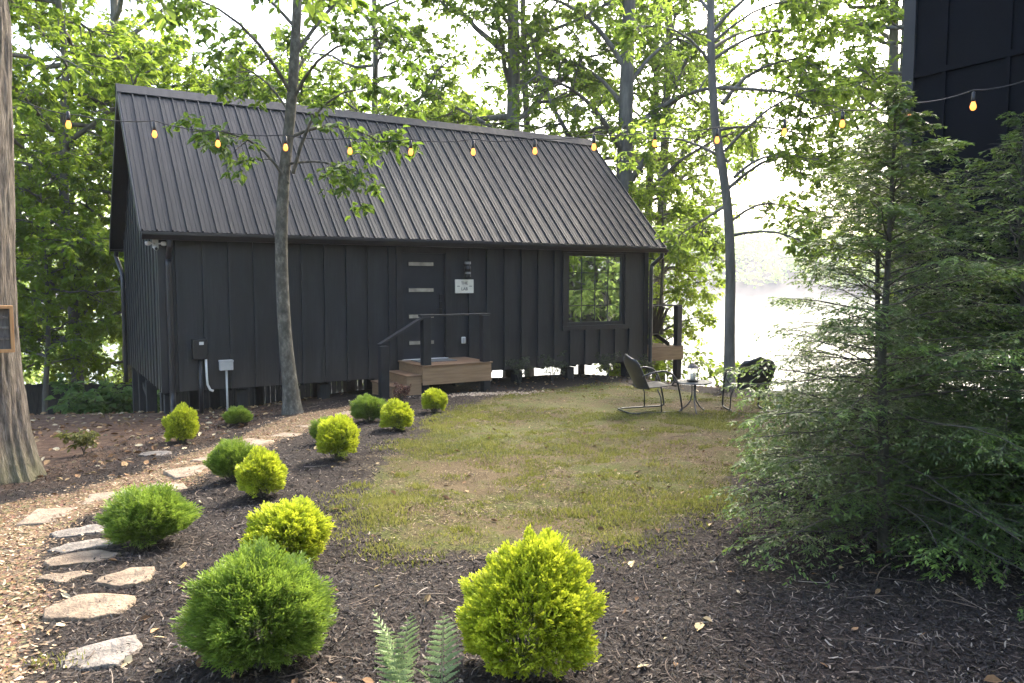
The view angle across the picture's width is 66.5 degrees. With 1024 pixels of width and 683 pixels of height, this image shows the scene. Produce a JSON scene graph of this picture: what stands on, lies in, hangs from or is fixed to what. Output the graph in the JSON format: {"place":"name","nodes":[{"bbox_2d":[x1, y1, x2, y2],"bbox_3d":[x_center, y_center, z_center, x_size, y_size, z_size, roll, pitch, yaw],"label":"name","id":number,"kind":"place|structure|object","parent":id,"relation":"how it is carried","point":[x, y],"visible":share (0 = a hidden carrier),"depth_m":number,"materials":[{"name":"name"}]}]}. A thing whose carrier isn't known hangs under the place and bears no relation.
{"place":"outdoors","nodes":[
{"label":"outdoors","id":0,"kind":"place"},
{"bbox_2d":[0,399,410,682],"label":"path","id":1,"kind":"structure","parent":0,"point":[28,555],"depth_m":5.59,"materials":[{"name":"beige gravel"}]},
{"bbox_2d":[14,507,75,526],"bbox_3d":[-3.563,1.399,6.176,0.531,0.076,0.456,-1,4,-14],"label":"paver","id":2,"kind":"object","parent":1,"relation":"on","point":[40,516],"visible":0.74,"depth_m":6.12,"materials":[{"name":"stone"}]},
{"bbox_2d":[80,489,142,504],"bbox_3d":[-3.434,1.372,6.747,0.497,0.076,0.395,-2,5,-20],"label":"paver","id":3,"kind":"object","parent":1,"relation":"on","point":[96,496],"visible":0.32,"depth_m":6.73,"materials":[{"name":"stone"}]},
{"bbox_2d":[163,465,207,479],"bbox_3d":[-3.125,1.301,7.667,0.484,0.076,0.413,-4,6,-40],"label":"paver","id":4,"kind":"object","parent":1,"relation":"on","point":[176,473],"visible":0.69,"depth_m":7.61,"materials":[{"name":"stone"}]},
{"bbox_2d":[190,456,208,461],"bbox_3d":[-3.130,1.279,8.374,0.397,0.076,0.498,3,5,33],"label":"paver","id":5,"kind":"object","parent":1,"relation":"on","point":[200,459],"visible":0.15,"depth_m":8.28,"materials":[{"name":"stone"}]},
{"bbox_2d":[240,438,274,446],"bbox_3d":[-3.103,1.225,9.165,0.405,0.075,0.506,2,5,21],"label":"paver","id":6,"kind":"object","parent":1,"relation":"on","point":[259,442],"visible":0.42,"depth_m":9.25,"materials":[{"name":"stone"}]},
{"bbox_2d":[272,432,302,436],"bbox_3d":[-2.923,1.249,9.968,0.405,0.075,0.524,2,5,21],"label":"paver","id":7,"kind":"object","parent":1,"relation":"on","point":[284,433],"visible":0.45,"depth_m":10.09,"materials":[{"name":"stone"}]},
{"bbox_2d":[6,382,814,670],"bbox_3d":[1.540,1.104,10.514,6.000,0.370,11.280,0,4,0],"label":"lawn","id":8,"kind":"structure","parent":0,"point":[597,404],"depth_m":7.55,"materials":[{"name":"green plant"}]},
{"bbox_2d":[408,389,563,397],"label":"pebbles","id":9,"kind":"object","parent":8,"relation":"on","point":[482,393],"visible":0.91,"depth_m":14.10,"materials":[{"name":"grey gravel"}]},
{"bbox_2d":[618,354,682,414],"bbox_3d":[2.064,0.611,11.789,0.849,0.880,0.607,-1,5,-17],"label":"metal chair","id":10,"kind":"object","parent":8,"relation":"on","point":[634,370],"visible":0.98,"depth_m":11.62,"materials":[{"name":"grey metal"}]},
{"bbox_2d":[675,379,712,413],"bbox_3d":[2.720,0.826,11.677,0.550,0.460,0.550,0,4,0],"label":"side table","id":11,"kind":"object","parent":8,"relation":"on","point":[700,382],"visible":0.89,"depth_m":11.67,"materials":[{"name":"grey metal"}]},
{"bbox_2d":[687,362,698,381],"bbox_3d":[2.700,0.428,11.646,0.180,0.336,0.180,0,4,0],"label":"lantern","id":12,"kind":"object","parent":11,"relation":"on","point":[692,375],"visible":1,"depth_m":11.62,"materials":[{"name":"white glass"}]},
{"bbox_2d":[722,356,774,414],"bbox_3d":[3.602,0.627,11.794,0.607,0.880,0.849,0,4,-3],"label":"metal chair","id":13,"kind":"object","parent":8,"relation":"on","point":[748,378],"visible":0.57,"depth_m":11.54,"materials":[{"name":"black metal"}]},
{"bbox_2d":[12,0,901,241],"label":"sky","id":14,"kind":"structure","parent":0,"point":[763,186],"materials":[{"name":"white"}]},
{"bbox_2d":[0,242,1023,682],"bbox_3d":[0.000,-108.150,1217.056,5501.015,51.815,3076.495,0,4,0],"label":"ground","id":15,"kind":"structure","parent":0,"point":[46,442],"depth_m":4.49,"materials":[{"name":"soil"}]},
{"bbox_2d":[16,154,61,353],"bbox_3d":[-17.281,-2.679,23.293,8.508,11.774,7.459,-1,4,-11],"label":"maple tree","id":16,"kind":"object","parent":15,"relation":"on","point":[22,314],"visible":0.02,"depth_m":25.52,"materials":[{"name":"green plant"}]},
{"bbox_2d":[35,571,92,583],"bbox_3d":[-2.597,1.407,4.529,0.314,0.091,0.166,-1,5,-17],"label":"edging stone","id":17,"kind":"object","parent":15,"relation":"on","point":[59,578],"visible":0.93,"depth_m":4.53,"materials":[{"name":"beige stone"}]},
{"bbox_2d":[13,79,119,384],"bbox_3d":[-14.229,-2.230,21.294,6.486,10.238,7.398,-2,5,-21],"label":"maple tree","id":18,"kind":"object","parent":15,"relation":"on","point":[54,335],"visible":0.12,"depth_m":20.99,"materials":[{"name":"green plant"}]},
{"bbox_2d":[14,132,121,414],"bbox_3d":[-11.253,-1.313,19.149,4.424,7.483,4.399,-1,5,-17],"label":"maple tree","id":19,"kind":"object","parent":15,"relation":"on","point":[90,343],"visible":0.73,"depth_m":18.59,"materials":[{"name":"green plant"}]},
{"bbox_2d":[49,524,103,538],"bbox_3d":[-3.039,1.377,5.546,0.440,0.095,0.196,-2,5,-29],"label":"edging stone","id":20,"kind":"object","parent":15,"relation":"on","point":[86,530],"visible":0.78,"depth_m":5.51,"materials":[{"name":"grey stone"}]},
{"bbox_2d":[53,428,100,453],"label":"seedling","id":21,"kind":"object","parent":15,"relation":"on","point":[84,439],"visible":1,"depth_m":8.97,"materials":[{"name":"green plant"}]},
{"bbox_2d":[43,550,120,569],"bbox_3d":[-2.670,1.387,4.854,0.439,0.100,0.249,-2,5,-26],"label":"edging stone","id":22,"kind":"object","parent":15,"relation":"on","point":[67,560],"visible":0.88,"depth_m":4.83,"materials":[{"name":"beige stone"}]},
{"bbox_2d":[47,538,119,552],"bbox_3d":[-2.851,1.397,5.209,0.448,0.096,0.208,-3,5,-33],"label":"edging stone","id":23,"kind":"object","parent":15,"relation":"on","point":[82,545],"visible":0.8,"depth_m":5.19,"materials":[{"name":"grey stone"}]},
{"bbox_2d":[45,373,131,413],"bbox_3d":[-9.846,1.479,18.316,1.905,1.457,1.832,-2,5,-26],"label":"leafy bush","id":24,"kind":"object","parent":15,"relation":"on","point":[74,396],"visible":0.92,"depth_m":18.20,"materials":[{"name":"green plant"}]},
{"bbox_2d":[42,593,135,622],"bbox_3d":[-2.241,1.441,4.137,0.427,0.101,0.323,0,4,-3],"label":"edging stone","id":25,"kind":"object","parent":15,"relation":"on","point":[79,607],"visible":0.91,"depth_m":4.11,"materials":[{"name":"beige stone"}]},
{"bbox_2d":[56,634,142,670],"bbox_3d":[-1.866,1.456,3.532,0.367,0.100,0.274,-2,5,-29],"label":"edging stone","id":26,"kind":"object","parent":15,"relation":"on","point":[106,655],"visible":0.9,"depth_m":3.54,"materials":[{"name":"grey stone"}]},
{"bbox_2d":[8,0,197,405],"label":"maple tree","id":27,"kind":"object","parent":15,"relation":"on","point":[84,65],"visible":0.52,"depth_m":18.74,"materials":[{"name":"green plant"}]},
{"bbox_2d":[9,0,217,382],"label":"tall tree","id":28,"kind":"object","parent":15,"relation":"on","point":[116,7],"visible":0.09,"depth_m":25.64,"materials":[{"name":"green plant"}]},
{"bbox_2d":[92,566,154,589],"bbox_3d":[-2.253,1.407,4.535,0.337,0.099,0.270,-2,5,-23],"label":"edging stone","id":29,"kind":"object","parent":15,"relation":"on","point":[128,577],"visible":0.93,"depth_m":4.51,"materials":[{"name":"beige stone"}]},
{"bbox_2d":[94,387,159,413],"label":"leafy bush","id":30,"kind":"object","parent":15,"relation":"on","point":[127,406],"visible":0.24,"depth_m":18.66,"materials":[{"name":"green plant"}]},
{"bbox_2d":[121,655,132,666],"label":"fallen leaf","id":31,"kind":"object","parent":15,"relation":"on","point":[127,659],"visible":0.85,"depth_m":3.48,"materials":[{"name":"beige plant"}]},
{"bbox_2d":[15,21,278,383],"bbox_3d":[-10.088,-3.002,23.553,7.784,12.286,8.878,0,4,-1],"label":"maple tree","id":32,"kind":"object","parent":15,"relation":"on","point":[193,82],"visible":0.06,"depth_m":21.77,"materials":[{"name":"green plant"}]},
{"bbox_2d":[92,481,204,548],"bbox_3d":[-2.426,1.146,5.180,0.672,0.451,0.613,3,5,31],"label":"green shrub","id":33,"kind":"object","parent":15,"relation":"on","point":[133,515],"visible":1,"depth_m":5.07,"materials":[{"name":"green plant"}]},
{"bbox_2d":[139,451,171,456],"bbox_3d":[-4.035,1.307,8.822,0.352,0.099,0.243,-1,4,-11],"label":"edging stone","id":34,"kind":"object","parent":15,"relation":"on","point":[158,453],"visible":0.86,"depth_m":8.81,"materials":[{"name":"beige stone"}]},
{"bbox_2d":[147,482,186,489],"bbox_3d":[-3.238,1.373,7.170,0.482,0.076,0.387,-2,5,-29],"label":"paver","id":35,"kind":"object","parent":15,"relation":"on","point":[180,486],"visible":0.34,"depth_m":7.24,"materials":[{"name":"stone"}]},
{"bbox_2d":[15,29,331,384],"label":"woodland","id":36,"kind":"object","parent":15,"relation":"on","point":[27,380],"visible":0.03,"depth_m":31.05,"materials":[{"name":"green plant"}]},
{"bbox_2d":[161,401,199,443],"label":"golden shrub","id":37,"kind":"object","parent":15,"relation":"on","point":[180,422],"visible":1,"depth_m":9.71,"materials":[{"name":"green plant"}]},
{"bbox_2d":[0,0,369,484],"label":"oak tree","id":38,"kind":"object","parent":15,"relation":"on","point":[20,460],"visible":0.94,"depth_m":7.58,"materials":[{"name":"green plant"}]},
{"bbox_2d":[0,305,14,352],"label":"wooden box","id":39,"kind":"object","parent":38,"relation":"attached to","point":[7,342],"visible":1,"depth_m":7.33,"materials":[{"name":"orange wood"}]},
{"bbox_2d":[19,81,1023,155],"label":"string light","id":40,"kind":"object","parent":38,"relation":"hanging from","point":[68,125],"visible":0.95,"depth_m":8.73,"materials":[{"name":"beige"}]},
{"bbox_2d":[25,379,364,414],"bbox_3d":[-13.026,2.001,21.784,18.050,2.168,0.122,0,4,-1],"label":"board fence","id":41,"kind":"object","parent":15,"relation":"on","point":[34,395],"visible":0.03,"depth_m":21.78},
{"bbox_2d":[218,359,233,409],"bbox_3d":[-4.728,0.813,12.937,0.220,1.018,0.123,-3,5,-31],"label":"junction box","id":42,"kind":"object","parent":15,"relation":"on","point":[225,365],"visible":0.97,"depth_m":12.89,"materials":[{"name":"grey plastic"}]},
{"bbox_2d":[201,435,255,480],"bbox_3d":[-2.560,1.072,7.169,0.510,0.439,0.465,1,5,16],"label":"green shrub","id":43,"kind":"object","parent":15,"relation":"on","point":[225,456],"visible":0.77,"depth_m":7.04,"materials":[{"name":"green plant"}]},
{"bbox_2d":[222,405,253,424],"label":"green shrub","id":44,"kind":"object","parent":15,"relation":"on","point":[238,414],"visible":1,"depth_m":11.21,"materials":[{"name":"green plant"}]},
{"bbox_2d":[168,535,338,677],"bbox_3d":[-1.131,1.177,3.430,0.721,0.613,0.706,-1,4,-7],"label":"green shrub","id":45,"kind":"object","parent":15,"relation":"on","point":[245,590],"visible":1,"depth_m":3.31,"materials":[{"name":"green plant"}]},
{"bbox_2d":[233,445,288,497],"bbox_3d":[-2.103,1.095,6.513,0.414,0.461,0.445,3,5,32],"label":"golden shrub","id":46,"kind":"object","parent":15,"relation":"on","point":[256,468],"visible":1,"depth_m":6.43,"materials":[{"name":"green plant"}]},
{"bbox_2d":[237,494,335,561],"bbox_3d":[-1.417,1.212,4.887,0.518,0.453,0.596,2,5,29],"label":"golden shrub","id":47,"kind":"object","parent":15,"relation":"on","point":[295,524],"visible":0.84,"depth_m":4.80,"materials":[{"name":"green plant"}]},
{"bbox_2d":[146,0,435,414],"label":"slim tree","id":48,"kind":"object","parent":15,"relation":"on","point":[291,401],"visible":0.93,"depth_m":11.81,"materials":[{"name":"green plant"}]},
{"bbox_2d":[217,23,389,396],"bbox_3d":[-7.171,-3.132,26.034,9.618,13.310,8.432,2,5,20],"label":"maple tree","id":49,"kind":"object","parent":15,"relation":"on","point":[253,53],"visible":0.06,"depth_m":23.96,"materials":[{"name":"green plant"}]},
{"bbox_2d":[308,415,331,438],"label":"green shrub","id":50,"kind":"object","parent":15,"relation":"on","point":[313,431],"visible":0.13,"depth_m":9.23,"materials":[{"name":"green plant"}]},
{"bbox_2d":[315,412,360,459],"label":"golden shrub","id":51,"kind":"object","parent":15,"relation":"on","point":[337,432],"visible":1,"depth_m":7.88,"materials":[{"name":"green plant"}]},
{"bbox_2d":[349,392,386,422],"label":"green shrub","id":52,"kind":"object","parent":15,"relation":"on","point":[367,407],"visible":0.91,"depth_m":10.72,"materials":[{"name":"green plant"}]},
{"bbox_2d":[270,0,472,379],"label":"tall tree","id":53,"kind":"object","parent":15,"relation":"on","point":[416,31],"visible":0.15,"depth_m":23.35,"materials":[{"name":"green plant"}]},
{"bbox_2d":[109,83,668,414],"bbox_3d":[-2.647,-1.246,17.557,10.969,7.515,5.982,-3,5,-31],"label":"cabin","id":54,"kind":"object","parent":15,"relation":"on","point":[554,242],"visible":0.79,"depth_m":15.06,"materials":[{"name":"black"}]},
{"bbox_2d":[145,240,166,249],"bbox_3d":[-5.684,-1.542,12.451,0.322,0.178,0.124,-3,5,-31],"label":"floodlight camera","id":55,"kind":"object","parent":54,"relation":"attached to","point":[155,245],"visible":0.91,"depth_m":12.46,"materials":[{"name":"white plastic"}]},
{"bbox_2d":[191,339,213,413],"bbox_3d":[-5.115,0.674,12.934,0.317,1.430,0.144,-3,5,-31],"label":"meter box","id":56,"kind":"object","parent":54,"relation":"attached to","point":[199,348],"visible":0.96,"depth_m":12.86,"materials":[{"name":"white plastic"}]},
{"bbox_2d":[402,253,443,358],"bbox_3d":[-1.712,-0.685,15.094,0.900,2.030,0.120,-3,5,-31],"label":"door","id":57,"kind":"structure","parent":54,"relation":"in","point":[423,273],"depth_m":15.08,"materials":[{"name":"paint"}]},
{"bbox_2d":[461,337,465,343],"bbox_3d":[-0.960,-0.025,15.527,0.080,0.130,0.074,-3,5,-31],"label":"outlet cover","id":58,"kind":"object","parent":54,"relation":"attached to","point":[463,340],"visible":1,"depth_m":15.50,"materials":[{"name":"white plastic"}]},
{"bbox_2d":[455,279,473,292],"bbox_3d":[-0.943,-1.091,15.427,0.410,0.270,0.024,-3,5,-31],"label":"house sign","id":59,"kind":"object","parent":54,"relation":"attached to","point":[464,285],"visible":1,"depth_m":15.42,"materials":[{"name":"white metal"}]},
{"bbox_2d":[463,261,470,276],"bbox_3d":[-0.878,-1.425,15.364,0.125,0.306,0.158,-3,5,-31],"label":"wall lamp","id":60,"kind":"object","parent":54,"relation":"attached to","point":[466,269],"visible":1,"depth_m":15.30,"materials":[{"name":"grey plastic"}]},
{"bbox_2d":[562,250,628,330],"bbox_3d":[1.846,-1.135,17.224,1.810,1.745,0.096,-3,5,-31],"label":"window","id":61,"kind":"structure","parent":54,"relation":"in","point":[595,284],"depth_m":17.24,"materials":[{"name":"clear glass"}]},
{"bbox_2d":[373,611,419,682],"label":"fern","id":62,"kind":"object","parent":15,"relation":"on","point":[398,662],"visible":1,"depth_m":3.10,"materials":[{"name":"green plant"}]},
{"bbox_2d":[379,397,414,430],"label":"golden shrub","id":63,"kind":"object","parent":15,"relation":"on","point":[394,413],"visible":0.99,"depth_m":9.96,"materials":[{"name":"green plant"}]},
{"bbox_2d":[393,382,410,400],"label":"maroon shrub","id":64,"kind":"object","parent":15,"relation":"on","point":[399,392],"visible":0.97,"depth_m":12.80,"materials":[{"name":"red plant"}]},
{"bbox_2d":[371,313,492,399],"bbox_3d":[-1.595,0.392,14.474,2.292,1.818,1.213,-3,5,-31],"label":"entry porch","id":65,"kind":"object","parent":15,"relation":"on","point":[423,375],"visible":0.82,"depth_m":14.12,"materials":[{"name":"brown wood"}]},
{"bbox_2d":[411,358,456,362],"bbox_3d":[-1.477,0.357,14.789,0.760,0.013,0.440,-3,5,-31],"label":"door mat","id":66,"kind":"object","parent":65,"relation":"on","point":[440,359],"depth_m":14.71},
{"bbox_2d":[421,387,447,411],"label":"golden shrub","id":67,"kind":"object","parent":15,"relation":"on","point":[434,400],"visible":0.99,"depth_m":11.80,"materials":[{"name":"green plant"}]},
{"bbox_2d":[378,85,493,126],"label":"maple tree","id":68,"kind":"object","parent":15,"relation":"on","point":[483,102],"visible":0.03,"depth_m":27.02,"materials":[{"name":"green plant"}]},
{"bbox_2d":[415,612,462,682],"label":"fern","id":69,"kind":"object","parent":15,"relation":"on","point":[437,661],"visible":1,"depth_m":3.14,"materials":[{"name":"green plant"}]},
{"bbox_2d":[51,215,883,289],"bbox_3d":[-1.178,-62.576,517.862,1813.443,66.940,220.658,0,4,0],"label":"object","id":70,"kind":"object","parent":15,"relation":"on","point":[769,240],"visible":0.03,"depth_m":529.49,"materials":[{"name":"white liquid"}]},
{"bbox_2d":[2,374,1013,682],"bbox_3d":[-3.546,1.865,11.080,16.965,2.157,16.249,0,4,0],"label":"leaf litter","id":71,"kind":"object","parent":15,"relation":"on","point":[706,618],"visible":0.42,"depth_m":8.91,"materials":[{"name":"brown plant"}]},
{"bbox_2d":[504,355,531,384],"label":"foundation shrub","id":72,"kind":"object","parent":15,"relation":"on","point":[522,364],"visible":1,"depth_m":15.70,"materials":[{"name":"green plant"}]},
{"bbox_2d":[32,402,1022,682],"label":"fallen leaves","id":73,"kind":"object","parent":15,"relation":"on","point":[612,582],"depth_m":4.20,"materials":[{"name":"brown plant"}]},
{"bbox_2d":[454,524,609,679],"bbox_3d":[0.084,1.142,3.332,0.672,0.708,0.715,0,4,0],"label":"golden shrub","id":74,"kind":"object","parent":15,"relation":"on","point":[543,577],"visible":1,"depth_m":3.23,"materials":[{"name":"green plant"}]},
{"bbox_2d":[408,0,663,376],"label":"tall tree","id":75,"kind":"object","parent":15,"relation":"on","point":[489,56],"visible":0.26,"depth_m":23.62,"materials":[{"name":"green plant"}]},
{"bbox_2d":[396,0,678,377],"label":"tall tree","id":76,"kind":"object","parent":15,"relation":"on","point":[498,12],"visible":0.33,"depth_m":23.31,"materials":[{"name":"green plant"}]},
{"bbox_2d":[537,350,567,382],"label":"foundation shrub","id":77,"kind":"object","parent":15,"relation":"on","point":[551,363],"visible":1,"depth_m":16.10,"materials":[{"name":"green plant"}]},
{"bbox_2d":[595,351,621,379],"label":"foundation shrub","id":78,"kind":"object","parent":15,"relation":"on","point":[607,363],"visible":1,"depth_m":16.78,"materials":[{"name":"green plant"}]},
{"bbox_2d":[594,363,640,375],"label":"bank bush","id":79,"kind":"object","parent":15,"relation":"on","point":[615,372],"visible":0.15,"depth_m":21.03,"materials":[{"name":"green plant"}]},
{"bbox_2d":[578,304,682,382],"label":"side deck","id":80,"kind":"structure","parent":15,"relation":"on","point":[662,352],"depth_m":18.79,"materials":[{"name":"brown wood"}]},
{"bbox_2d":[648,306,669,345],"bbox_3d":[3.381,-0.401,19.128,0.750,0.992,0.937,-2,5,-24],"label":"adirondack chair","id":81,"kind":"object","parent":80,"relation":"on","point":[658,321],"visible":0.36,"depth_m":18.96,"materials":[{"name":"wood"}]},
{"bbox_2d":[637,354,654,377],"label":"foundation shrub","id":82,"kind":"object","parent":15,"relation":"on","point":[646,362],"visible":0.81,"depth_m":17.59,"materials":[{"name":"green plant"}]},
{"bbox_2d":[502,0,791,374],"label":"forked tree","id":83,"kind":"object","parent":15,"relation":"on","point":[628,77],"visible":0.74,"depth_m":21.85,"materials":[{"name":"green plant"}]},
{"bbox_2d":[543,0,766,380],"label":"tall tree","id":84,"kind":"object","parent":15,"relation":"on","point":[707,138],"visible":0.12,"depth_m":28.42,"materials":[{"name":"green plant"}]},
{"bbox_2d":[571,0,761,378],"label":"tall tree","id":85,"kind":"object","parent":15,"relation":"on","point":[653,63],"visible":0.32,"depth_m":25.12,"materials":[{"name":"green plant"}]},
{"bbox_2d":[640,345,700,382],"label":"bank bush","id":86,"kind":"object","parent":15,"relation":"on","point":[669,363],"visible":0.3,"depth_m":19.59,"materials":[{"name":"green plant"}]},
{"bbox_2d":[628,162,725,381],"bbox_3d":[3.988,-1.450,21.761,4.155,7.067,4.179,-2,5,-25],"label":"maple tree","id":87,"kind":"object","parent":15,"relation":"on","point":[676,295],"visible":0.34,"depth_m":21.35,"materials":[{"name":"green plant"}]},
{"bbox_2d":[686,345,767,387],"bbox_3d":[5.090,0.854,18.297,1.899,1.474,1.824,0,4,0],"label":"bank bush","id":88,"kind":"object","parent":15,"relation":"on","point":[712,374],"visible":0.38,"depth_m":18.28,"materials":[{"name":"green plant"}]},
{"bbox_2d":[607,0,879,388],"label":"leaning tree","id":89,"kind":"object","parent":15,"relation":"on","point":[800,65],"visible":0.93,"depth_m":15.00,"materials":[{"name":"green plant"}]},
{"bbox_2d":[754,343,860,471],"bbox_3d":[2.985,0.665,7.737,1.234,1.392,1.221,1,5,18],"label":"hemlock tree","id":90,"kind":"object","parent":15,"relation":"on","point":[801,374],"visible":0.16,"depth_m":7.73,"materials":[{"name":"green plant"}]},
{"bbox_2d":[754,0,901,363],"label":"tall tree","id":91,"kind":"object","parent":15,"relation":"on","point":[893,35],"visible":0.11,"depth_m":22.72,"materials":[{"name":"green plant"}]},
{"bbox_2d":[765,0,903,392],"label":"tall tree","id":92,"kind":"object","parent":15,"relation":"on","point":[864,63],"visible":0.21,"depth_m":16.96,"materials":[{"name":"green plant"}]},
{"bbox_2d":[772,0,904,389],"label":"tall tree","id":93,"kind":"object","parent":15,"relation":"on","point":[793,194],"visible":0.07,"depth_m":21.51,"materials":[{"name":"green plant"}]},
{"bbox_2d":[700,79,1023,621],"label":"hemlock tree","id":94,"kind":"object","parent":15,"relation":"on","point":[883,503],"visible":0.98,"depth_m":4.76,"materials":[{"name":"green plant"}]},
{"bbox_2d":[726,129,1023,520],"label":"hemlock tree","id":95,"kind":"object","parent":15,"relation":"on","point":[876,265],"visible":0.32,"depth_m":6.42,"materials":[{"name":"green plant"}]},
{"bbox_2d":[756,127,1023,588],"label":"hemlock tree","id":96,"kind":"object","parent":15,"relation":"on","point":[1013,147],"visible":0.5,"depth_m":5.51,"materials":[{"name":"green plant"}]},
{"bbox_2d":[782,178,1019,482],"bbox_3d":[4.102,-0.069,7.697,2.683,3.026,2.654,2,5,27],"label":"hemlock tree","id":97,"kind":"object","parent":15,"relation":"on","point":[938,335],"visible":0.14,"depth_m":7.50,"materials":[{"name":"green plant"}]},
{"bbox_2d":[889,111,1023,495],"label":"hemlock tree","id":98,"kind":"object","parent":15,"relation":"on","point":[1016,121],"visible":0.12,"depth_m":6.76,"materials":[{"name":"green plant"}]},
{"bbox_2d":[891,0,1023,420],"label":"black house","id":99,"kind":"structure","parent":15,"relation":"on","point":[951,48],"depth_m":7.83,"materials":[{"name":"grey metal"}]},
{"bbox_2d":[919,309,1023,562],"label":"hemlock tree","id":100,"kind":"object","parent":15,"relation":"on","point":[1005,492],"visible":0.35,"depth_m":5.09,"materials":[{"name":"green plant"}]},
{"bbox_2d":[23,296,1023,401],"bbox_3d":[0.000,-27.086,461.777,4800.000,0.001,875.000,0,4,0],"label":"lake","id":101,"kind":"structure","parent":0,"point":[753,314],"depth_m":123.09,"materials":[{"name":"grey liquid"}]}
]}

